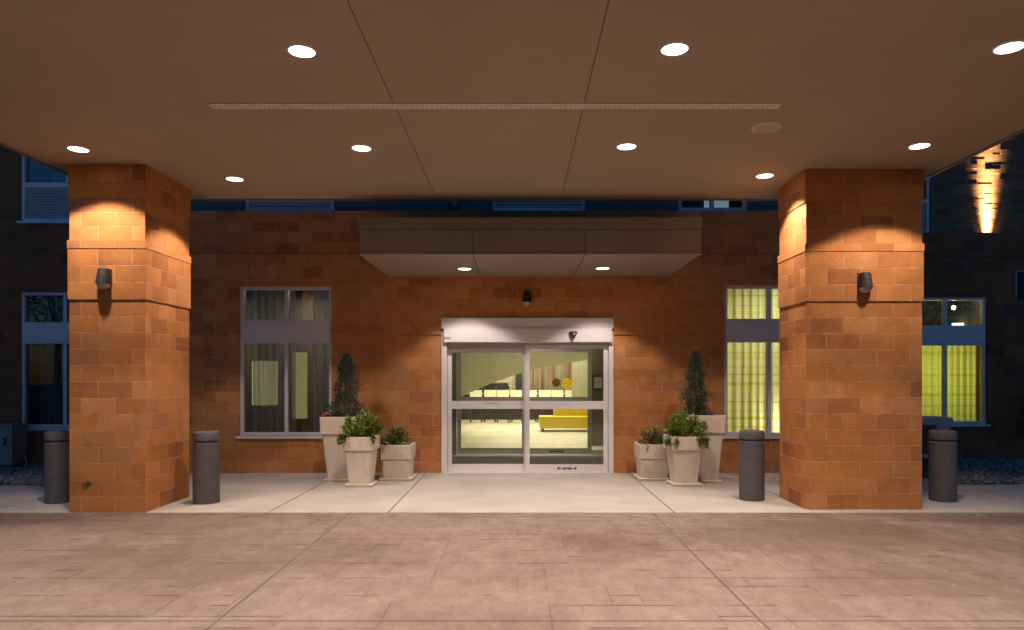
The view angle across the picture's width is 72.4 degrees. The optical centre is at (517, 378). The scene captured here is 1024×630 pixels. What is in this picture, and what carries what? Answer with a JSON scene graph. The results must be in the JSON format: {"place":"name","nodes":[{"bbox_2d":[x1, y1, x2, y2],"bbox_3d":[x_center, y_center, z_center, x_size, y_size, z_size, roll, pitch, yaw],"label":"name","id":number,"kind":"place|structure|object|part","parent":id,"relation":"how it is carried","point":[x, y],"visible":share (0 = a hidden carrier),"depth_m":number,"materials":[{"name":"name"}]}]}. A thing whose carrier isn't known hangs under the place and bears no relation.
{"place":"outdoors","nodes":[
{"label":"outdoors","id":0,"kind":"place"},
{"bbox_2d":[0,513,1023,629],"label":"driveway","id":1,"kind":"structure","parent":0,"point":[525,566],"depth_m":5.82,"materials":[{"name":"concrete"}]},
{"bbox_2d":[0,472,1023,512],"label":"walkway","id":2,"kind":"structure","parent":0,"point":[458,493],"depth_m":9.35,"materials":[{"name":"concrete"}]},
{"bbox_2d":[44,430,68,503],"bbox_3d":[-5.910,1.135,9.020,0.322,0.917,0.322,0,0,27],"label":"bollard","id":3,"kind":"object","parent":2,"relation":"on","point":[56,467],"visible":0.77,"depth_m":8.88,"materials":[{"name":"stone"}]},
{"bbox_2d":[67,164,190,512],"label":"stone pillar","id":4,"kind":"structure","parent":2,"relation":"on","point":[129,385],"depth_m":8.30,"materials":[{"name":"brown stone"}]},
{"bbox_2d":[95,268,111,289],"bbox_3d":[-4.894,-1.171,8.232,0.184,0.250,0.118,0,0,0],"label":"wall lamp","id":5,"kind":"object","parent":4,"relation":"attached to","point":[103,280],"visible":1,"depth_m":8.22,"materials":[{"name":"grey metal"}]},
{"bbox_2d":[0,0,1023,200],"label":"porte cochere","id":6,"kind":"object","parent":4,"relation":"on","point":[491,100],"visible":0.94,"depth_m":6.22,"materials":[{"name":"paint"}]},
{"bbox_2d":[66,146,89,152],"bbox_3d":[-4.861,-2.535,7.744,0.226,0.010,0.226,0,0,0],"label":"downlight","id":7,"kind":"object","parent":6,"relation":"attached to","point":[79,149],"visible":1,"depth_m":7.75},
{"bbox_2d":[225,176,243,181],"bbox_3d":[-3.599,-2.535,8.904,0.226,0.010,0.226,0,0,0],"label":"downlight","id":8,"kind":"object","parent":6,"relation":"attached to","point":[234,178],"visible":1,"depth_m":8.87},
{"bbox_2d":[287,44,316,57],"bbox_3d":[-1.671,-2.535,5.423,0.226,0.010,0.226,0,0,0],"label":"downlight","id":9,"kind":"object","parent":6,"relation":"attached to","point":[301,50],"visible":1,"depth_m":5.41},
{"bbox_2d":[351,144,371,151],"bbox_3d":[-1.717,-2.535,7.708,0.226,0.010,0.226,0,0,0],"label":"downlight","id":10,"kind":"object","parent":6,"relation":"attached to","point":[361,148],"visible":1,"depth_m":7.70,"materials":[{"name":"white"}]},
{"bbox_2d":[616,143,636,149],"bbox_3d":[1.197,-2.535,7.655,0.226,0.010,0.226,0,0,0],"label":"downlight","id":11,"kind":"object","parent":6,"relation":"attached to","point":[626,146],"visible":1,"depth_m":7.65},
{"bbox_2d":[660,42,689,55],"bbox_3d":[1.212,-2.535,5.388,0.226,0.010,0.226,0,0,0],"label":"downlight","id":12,"kind":"object","parent":6,"relation":"attached to","point":[673,48],"visible":1,"depth_m":5.37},
{"bbox_2d":[755,173,773,178],"bbox_3d":[3.102,-2.535,8.763,0.226,0.010,0.226,0,0,0],"label":"downlight","id":13,"kind":"object","parent":6,"relation":"attached to","point":[764,175],"visible":1,"depth_m":8.74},
{"bbox_2d":[751,122,781,132],"bbox_3d":[2.518,-2.534,7.070,0.296,0.011,0.296,0,0,0],"label":"ceiling speaker","id":14,"kind":"object","parent":6,"relation":"attached to","point":[765,127],"visible":1,"depth_m":7.06},
{"bbox_2d":[908,142,930,149],"bbox_3d":[4.393,-2.535,7.638,0.226,0.010,0.226,0,0,0],"label":"downlight","id":15,"kind":"object","parent":6,"relation":"attached to","point":[921,145],"visible":1,"depth_m":7.61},
{"bbox_2d":[992,40,1023,54],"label":"downlight","id":16,"kind":"object","parent":6,"relation":"attached to","point":[1010,47],"visible":1,"depth_m":5.36,"materials":[{"name":"white"}]},
{"bbox_2d":[192,431,219,504],"bbox_3d":[-3.995,1.135,8.980,0.322,0.917,0.322,0,0,0],"label":"bollard","id":17,"kind":"object","parent":2,"relation":"on","point":[205,467],"visible":1,"depth_m":8.85,"materials":[{"name":"concrete"}]},
{"bbox_2d":[320,415,362,481],"bbox_3d":[-2.758,1.095,10.980,0.552,1.000,0.552,0,0,0],"label":"planter","id":18,"kind":"object","parent":2,"relation":"on","point":[335,460],"visible":0.58,"depth_m":10.76,"materials":[{"name":"concrete"}]},
{"bbox_2d":[321,410,331,416],"bbox_3d":[-2.952,0.591,10.873,0.203,0.210,0.198,0,0,-16],"label":"flowering plant","id":19,"kind":"object","parent":18,"relation":"in","point":[327,413],"visible":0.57,"depth_m":10.82,"materials":[{"name":"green plant"}]},
{"bbox_2d":[323,352,367,416],"bbox_3d":[-2.689,0.104,10.976,0.708,1.052,0.662,0,0,0],"label":"evergreen shrub","id":20,"kind":"object","parent":18,"relation":"on","point":[349,374],"visible":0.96,"depth_m":10.92,"materials":[{"name":"green plant"}]},
{"bbox_2d":[342,435,379,486],"bbox_3d":[-2.325,1.228,10.430,0.472,0.735,0.472,0,0,0],"label":"planter","id":21,"kind":"object","parent":2,"relation":"on","point":[361,454],"visible":0.92,"depth_m":10.24,"materials":[{"name":"concrete"}]},
{"bbox_2d":[336,408,384,444],"bbox_3d":[-2.332,0.722,10.405,0.642,0.559,0.677,0,0,9],"label":"leafy plant","id":22,"kind":"object","parent":21,"relation":"in","point":[367,424],"visible":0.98,"depth_m":10.35,"materials":[{"name":"green plant"}]},
{"bbox_2d":[379,442,416,480],"bbox_3d":[-1.890,1.317,11.090,0.520,0.555,0.520,0,0,0],"label":"planter","id":23,"kind":"object","parent":2,"relation":"on","point":[397,464],"visible":0.95,"depth_m":10.87,"materials":[{"name":"concrete"}]},
{"bbox_2d":[376,434,389,477],"bbox_3d":[-2.157,1.218,10.973,0.290,0.679,0.320,0,0,0],"label":"trailing vine","id":24,"kind":"object","parent":23,"relation":"in","point":[382,442],"visible":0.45,"depth_m":10.92,"materials":[{"name":"green plant"}]},
{"bbox_2d":[384,424,414,444],"bbox_3d":[-1.928,0.944,11.032,0.540,0.432,0.440,0,0,14],"label":"variegated plant","id":25,"kind":"object","parent":23,"relation":"in","point":[395,436],"visible":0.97,"depth_m":11.03,"materials":[{"name":"green plant"}]},
{"bbox_2d":[633,442,669,480],"bbox_3d":[2.145,1.315,11.120,0.530,0.560,0.530,0,0,0],"label":"planter","id":26,"kind":"object","parent":2,"relation":"on","point":[652,463],"visible":0.76,"depth_m":10.90,"materials":[{"name":"concrete"}]},
{"bbox_2d":[636,425,666,449],"bbox_3d":[2.193,0.946,11.112,0.592,0.421,0.572,0,0,0],"label":"variegated plant","id":27,"kind":"object","parent":26,"relation":"in","point":[655,436],"visible":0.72,"depth_m":11.05,"materials":[{"name":"green plant"}]},
{"bbox_2d":[663,434,704,486],"bbox_3d":[2.498,1.228,10.500,0.502,0.735,0.502,0,0,-3],"label":"planter","id":28,"kind":"object","parent":2,"relation":"on","point":[684,458],"visible":0.92,"depth_m":10.30,"materials":[{"name":"concrete"}]},
{"bbox_2d":[662,406,710,449],"bbox_3d":[2.524,0.743,10.454,0.725,0.647,0.639,0,0,0],"label":"leafy plant","id":29,"kind":"object","parent":28,"relation":"in","point":[680,425],"visible":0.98,"depth_m":10.39,"materials":[{"name":"green plant"}]},
{"bbox_2d":[686,414,725,482],"bbox_3d":[2.900,1.080,10.840,0.532,1.030,0.532,0,0,0],"label":"planter","id":30,"kind":"object","parent":2,"relation":"on","point":[714,431],"visible":0.63,"depth_m":10.63,"materials":[{"name":"concrete"}]},
{"bbox_2d":[677,350,715,415],"bbox_3d":[2.740,0.074,10.837,0.588,1.052,0.586,0,0,-43],"label":"evergreen shrub","id":31,"kind":"object","parent":30,"relation":"on","point":[695,365],"visible":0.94,"depth_m":10.78,"materials":[{"name":"green plant"}]},
{"bbox_2d":[739,429,764,500],"bbox_3d":[3.085,1.135,9.200,0.322,0.917,0.322,0,0,-36],"label":"bollard","id":32,"kind":"object","parent":2,"relation":"on","point":[751,465],"visible":1,"depth_m":9.06,"materials":[{"name":"concrete"}]},
{"bbox_2d":[778,169,924,509],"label":"stone pillar","id":33,"kind":"structure","parent":2,"relation":"on","point":[850,397],"depth_m":8.50,"materials":[{"name":"brown stone"}]},
{"bbox_2d":[857,272,872,293],"bbox_3d":[4.213,-1.153,8.428,0.184,0.250,0.118,0,0,0],"label":"wall lamp","id":34,"kind":"object","parent":33,"relation":"attached to","point":[864,283],"visible":1,"depth_m":8.41,"materials":[{"name":"grey metal"}]},
{"bbox_2d":[922,416,952,471],"bbox_3d":[6.454,1.132,11.675,1.300,0.976,0.550,0,0,0],"label":"outdoor table","id":35,"kind":"object","parent":2,"relation":"on","point":[929,423],"visible":0.18,"depth_m":11.53,"materials":[{"name":"black metal"}]},
{"bbox_2d":[929,430,956,502],"bbox_3d":[5.550,1.135,9.120,0.322,0.917,0.322,0,0,-9],"label":"bollard","id":36,"kind":"object","parent":2,"relation":"on","point":[942,465],"visible":1,"depth_m":8.99,"materials":[{"name":"stone"}]},
{"bbox_2d":[452,420,602,456],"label":"lobby floor","id":37,"kind":"structure","parent":0,"point":[490,434],"depth_m":18.81,"materials":[{"name":"tile"}]},
{"bbox_2d":[470,390,481,422],"bbox_3d":[-1.486,1.010,25.298,0.432,1.171,0.436,0,0,0],"label":"bar stool","id":38,"kind":"object","parent":37,"relation":"on","point":[476,393],"visible":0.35,"depth_m":25.08,"materials":[{"name":"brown wood"}]},
{"bbox_2d":[484,390,495,421],"bbox_3d":[-0.996,1.010,25.384,0.432,1.171,0.436,0,0,-7],"label":"bar stool","id":39,"kind":"object","parent":37,"relation":"on","point":[489,393],"visible":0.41,"depth_m":25.18,"materials":[{"name":"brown wood"}]},
{"bbox_2d":[497,390,508,422],"bbox_3d":[-0.506,1.010,25.211,0.432,1.171,0.436,0,0,2],"label":"bar stool","id":40,"kind":"object","parent":37,"relation":"on","point":[502,393],"visible":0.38,"depth_m":25.00,"materials":[{"name":"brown wood"}]},
{"bbox_2d":[461,393,564,419],"bbox_3d":[0.400,1.082,27.100,5.400,1.024,0.600,0,0,0],"label":"bar counter","id":41,"kind":"object","parent":37,"relation":"on","point":[476,414],"depth_m":26.90,"materials":[{"name":"brown wood"}]},
{"bbox_2d":[510,390,521,422],"bbox_3d":[-0.016,1.010,25.300,0.432,1.171,0.436,0,0,6],"label":"bar stool","id":42,"kind":"object","parent":37,"relation":"on","point":[515,393],"visible":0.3,"depth_m":25.09,"materials":[{"name":"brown wood"}]},
{"bbox_2d":[452,456,602,463],"bbox_3d":[0.210,1.588,13.135,3.020,0.012,2.030,0,0,0],"label":"door mat","id":43,"kind":"object","parent":37,"relation":"on","point":[533,459],"depth_m":13.44,"materials":[{"name":"rubber"}]},
{"bbox_2d":[530,390,536,421],"bbox_3d":[0.475,1.010,25.383,0.432,1.171,0.436,0,0,-3],"label":"bar stool","id":44,"kind":"object","parent":37,"relation":"on","point":[533,393],"visible":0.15,"depth_m":25.18,"materials":[{"name":"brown wood"}]},
{"bbox_2d":[537,390,550,421],"bbox_3d":[0.965,1.010,25.210,0.432,1.171,0.436,0,0,-5],"label":"bar stool","id":45,"kind":"object","parent":37,"relation":"on","point":[544,393],"visible":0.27,"depth_m":25.00,"materials":[{"name":"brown wood"}]},
{"bbox_2d":[551,390,562,414],"bbox_3d":[1.455,1.010,25.301,0.432,1.171,0.436,0,0,5],"label":"bar stool","id":46,"kind":"object","parent":37,"relation":"on","point":[556,393],"visible":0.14,"depth_m":25.09,"materials":[{"name":"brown wood"}]},
{"bbox_2d":[539,409,586,431],"bbox_3d":[2.286,1.268,21.300,3.229,0.655,1.000,0,0,0],"label":"yellow bench","id":47,"kind":"object","parent":37,"relation":"on","point":[567,419],"visible":0.44,"depth_m":20.80,"materials":[{"name":"fabric"}]},
{"bbox_2d":[565,390,571,396],"bbox_3d":[1.945,1.010,25.383,0.432,1.171,0.436,0,0,4],"label":"bar stool","id":48,"kind":"object","parent":37,"relation":"on","point":[568,393],"visible":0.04,"depth_m":25.17,"materials":[{"name":"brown wood"}]},
{"label":"asphalt ground","id":49,"kind":"structure","parent":0,"visible":0},
{"bbox_2d":[0,463,43,485],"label":"gravel bed","id":50,"kind":"object","parent":49,"relation":"on","point":[32,474],"visible":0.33,"depth_m":11.18,"materials":[{"name":"grey gravel"}]},
{"bbox_2d":[0,423,29,467],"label":"utility cabinet","id":51,"kind":"object","parent":50,"relation":"on","point":[13,441],"visible":0.93,"depth_m":12.30,"materials":[{"name":"grey metal"}]},
{"bbox_3d":[-9.038,1.216,12.244,0.240,0.447,0.011,0,0,0],"label":"door","id":52,"kind":"part","parent":51,"relation":"part of","materials":[{"name":"grey metal"}]},
{"bbox_2d":[0,132,1023,472],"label":"hotel building","id":53,"kind":"structure","parent":49,"relation":"on","point":[426,354],"depth_m":11.78,"materials":[{"name":"brick"}]},
{"bbox_2d":[16,155,68,222],"bbox_3d":[-8.255,-3.908,12.762,1.660,2.185,0.175,0,0,0],"label":"window","id":54,"kind":"structure","parent":53,"relation":"in","point":[42,202],"depth_m":12.78,"materials":[{"name":"white metal"}]},
{"bbox_2d":[22,292,68,429],"bbox_3d":[-8.255,-0.312,12.762,1.660,2.515,0.175,0,0,0],"label":"window","id":55,"kind":"structure","parent":53,"relation":"in","point":[32,332],"depth_m":12.75,"materials":[{"name":"white plastic"}]},
{"bbox_2d":[40,296,62,423],"bbox_3d":[-8.290,-0.175,13.140,1.380,2.850,0.078,0,0,0],"label":"curtain","id":56,"kind":"object","parent":53,"relation":"hanging from","point":[51,379],"visible":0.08,"depth_m":13.15,"materials":[{"name":"fabric"}]},
{"bbox_2d":[51,168,65,181],"bbox_3d":[-8.140,-4.300,13.140,1.280,1.600,0.079,0,0,0],"label":"curtain","id":57,"kind":"object","parent":53,"relation":"hanging from","point":[56,176],"depth_m":13.15,"materials":[{"name":"blue fabric"}]},
{"bbox_2d":[252,361,252,404],"bbox_3d":[-4.799,0.632,13.300,0.470,1.914,0.470,0,0,0],"label":"floor lamp","id":58,"kind":"object","parent":53,"relation":"in","point":[252,382],"visible":0.06,"depth_m":13.16,"materials":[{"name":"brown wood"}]},
{"bbox_2d":[253,291,295,431],"bbox_3d":[-4.240,-0.175,12.200,0.760,2.850,0.078,0,0,0],"label":"curtain","id":59,"kind":"object","parent":53,"relation":"hanging from","point":[268,387],"visible":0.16,"depth_m":12.21,"materials":[{"name":"grey fabric"}]},
{"bbox_2d":[236,287,331,438],"bbox_3d":[-3.904,-0.265,11.822,1.643,2.561,0.175,0,0,0],"label":"window","id":60,"kind":"structure","parent":53,"relation":"in","point":[287,331],"depth_m":11.81,"materials":[{"name":"white plastic"}]},
{"bbox_2d":[246,201,333,210],"bbox_3d":[-3.875,-3.818,11.960,1.510,1.965,0.100,0,0,0],"label":"window","id":61,"kind":"structure","parent":53,"relation":"in","point":[250,205],"depth_m":11.93,"materials":[{"name":"white glass"}]},
{"bbox_2d":[296,352,306,431],"bbox_3d":[-4.232,0.546,13.600,0.320,2.087,0.320,0,0,0],"label":"floor lamp","id":62,"kind":"object","parent":53,"relation":"in","point":[301,385],"visible":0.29,"depth_m":13.48,"materials":[{"name":"beige fabric"}]},
{"bbox_2d":[313,291,328,431],"bbox_3d":[-3.366,-0.175,12.197,0.409,2.850,0.065,0,0,4],"label":"curtain","id":63,"kind":"object","parent":53,"relation":"hanging from","point":[320,357],"visible":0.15,"depth_m":12.19,"materials":[{"name":"grey fabric"}]},
{"bbox_2d":[452,201,457,207],"bbox_3d":[-1.060,-2.973,11.834,0.100,0.160,0.067,0,0,0],"label":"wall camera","id":64,"kind":"object","parent":53,"relation":"attached to","point":[454,204],"depth_m":11.81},
{"bbox_2d":[448,349,524,470],"bbox_3d":[-0.502,0.544,11.887,1.363,2.076,0.047,0,0,0],"label":"sliding door","id":65,"kind":"structure","parent":53,"relation":"in","point":[451,404],"depth_m":11.86,"materials":[{"name":"metal"}]},
{"bbox_2d":[457,353,521,453],"bbox_3d":[-0.532,0.491,14.613,1.453,2.182,0.045,0,0,0],"label":"inner door","id":66,"kind":"structure","parent":53,"relation":"in","point":[460,450],"depth_m":14.59,"materials":[{"name":"metal"}]},
{"bbox_2d":[477,383,507,389],"bbox_3d":[-1.130,0.349,27.750,1.542,0.317,0.100,0,0,0],"label":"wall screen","id":67,"kind":"object","parent":53,"relation":"attached to","point":[500,386],"depth_m":27.70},
{"bbox_2d":[522,291,531,306],"bbox_3d":[0.162,-1.330,11.710,0.184,0.250,0.118,0,0,0],"label":"wall lamp","id":68,"kind":"object","parent":53,"relation":"attached to","point":[526,300],"visible":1,"depth_m":11.69,"materials":[{"name":"brown metal"}]},
{"bbox_2d":[359,217,701,276],"bbox_3d":[0.180,-1.960,10.694,4.732,0.507,2.128,0,0,0],"label":"entrance canopy","id":69,"kind":"object","parent":53,"relation":"attached to","point":[528,246],"visible":1,"depth_m":9.64,"materials":[{"name":"metal"}]},
{"bbox_2d":[457,267,471,269],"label":"downlight","id":70,"kind":"object","parent":69,"relation":"attached to","point":[463,268],"visible":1,"depth_m":10.85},
{"bbox_2d":[595,267,609,269],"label":"downlight","id":71,"kind":"object","parent":69,"relation":"attached to","point":[601,268],"visible":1,"depth_m":10.84,"materials":[{"name":"white"}]},
{"bbox_2d":[493,201,584,210],"bbox_3d":[0.365,-3.825,11.960,1.570,1.950,0.100,0,0,0],"label":"window","id":72,"kind":"structure","parent":53,"relation":"in","point":[497,205],"depth_m":11.93,"materials":[{"name":"white glass"}]},
{"bbox_2d":[530,363,571,392],"bbox_3d":[1.336,-0.127,27.850,1.739,1.866,0.100,0,0,0],"label":"striped screen","id":73,"kind":"object","parent":53,"relation":"hanging from","point":[541,378],"visible":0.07,"depth_m":27.80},
{"bbox_2d":[522,349,591,453],"bbox_3d":[0.821,0.491,14.557,1.453,2.182,0.046,0,0,0],"label":"inner door","id":74,"kind":"structure","parent":53,"relation":"in","point":[556,382],"depth_m":14.53,"materials":[{"name":"metal"}]},
{"bbox_2d":[525,345,607,471],"bbox_3d":[0.831,0.512,11.815,1.393,2.139,0.061,0,0,0],"label":"sliding door","id":75,"kind":"structure","parent":53,"relation":"in","point":[567,383],"depth_m":11.80,"materials":[{"name":"metal"}]},
{"bbox_2d":[592,375,602,389],"bbox_3d":[1.895,0.100,16.463,0.250,0.350,0.063,0,0,0],"label":"wall picture","id":76,"kind":"object","parent":53,"relation":"attached to","point":[597,382],"depth_m":16.43,"materials":[{"name":"paper"}]},
{"bbox_2d":[681,201,702,207],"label":"window","id":77,"kind":"structure","parent":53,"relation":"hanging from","point":[691,204],"depth_m":12.23,"materials":[{"name":"glass"}]},
{"bbox_2d":[679,201,746,210],"bbox_3d":[3.325,-3.825,11.960,1.170,1.950,0.100,0,0,0],"label":"window","id":78,"kind":"structure","parent":53,"relation":"in","point":[711,203],"depth_m":11.91,"materials":[{"name":"white metal"}]},
{"bbox_2d":[704,201,728,207],"bbox_3d":[3.485,-3.750,12.242,0.430,1.900,0.005,0,0,0],"label":"window blind","id":79,"kind":"object","parent":53,"relation":"attached to","point":[718,204],"depth_m":12.24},
{"bbox_2d":[723,285,779,438],"bbox_3d":[4.263,-0.277,11.822,1.644,2.585,0.175,0,0,0],"label":"window","id":80,"kind":"structure","parent":53,"relation":"in","point":[767,330],"depth_m":11.81,"materials":[{"name":"white metal"}]},
{"bbox_2d":[727,289,779,431],"bbox_3d":[4.380,-0.175,12.200,1.440,2.850,0.079,0,0,0],"label":"curtain","id":81,"kind":"object","parent":53,"relation":"hanging from","point":[746,385],"visible":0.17,"depth_m":12.20,"materials":[{"name":"yellow fabric"}]},
{"bbox_2d":[922,178,929,232],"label":"window","id":82,"kind":"structure","parent":53,"relation":"in","point":[926,204],"depth_m":14.09,"materials":[{"name":"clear glass"}]},
{"bbox_2d":[922,346,975,420],"bbox_3d":[8.400,0.075,14.120,2.000,2.150,0.079,0,0,0],"label":"curtain","id":83,"kind":"object","parent":53,"relation":"hanging from","point":[961,383],"visible":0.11,"depth_m":14.12,"materials":[{"name":"yellow fabric"}]},
{"bbox_2d":[922,297,990,426],"bbox_3d":[8.415,-0.322,13.742,1.660,2.535,0.175,0,0,0],"label":"window","id":84,"kind":"structure","parent":53,"relation":"in","point":[943,335],"depth_m":13.73,"materials":[{"name":"white plastic"}]},
{"bbox_2d":[922,457,1023,484],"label":"gravel bed","id":85,"kind":"object","parent":49,"relation":"on","point":[978,472],"visible":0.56,"depth_m":11.71,"materials":[{"name":"grey gravel"}]}
]}

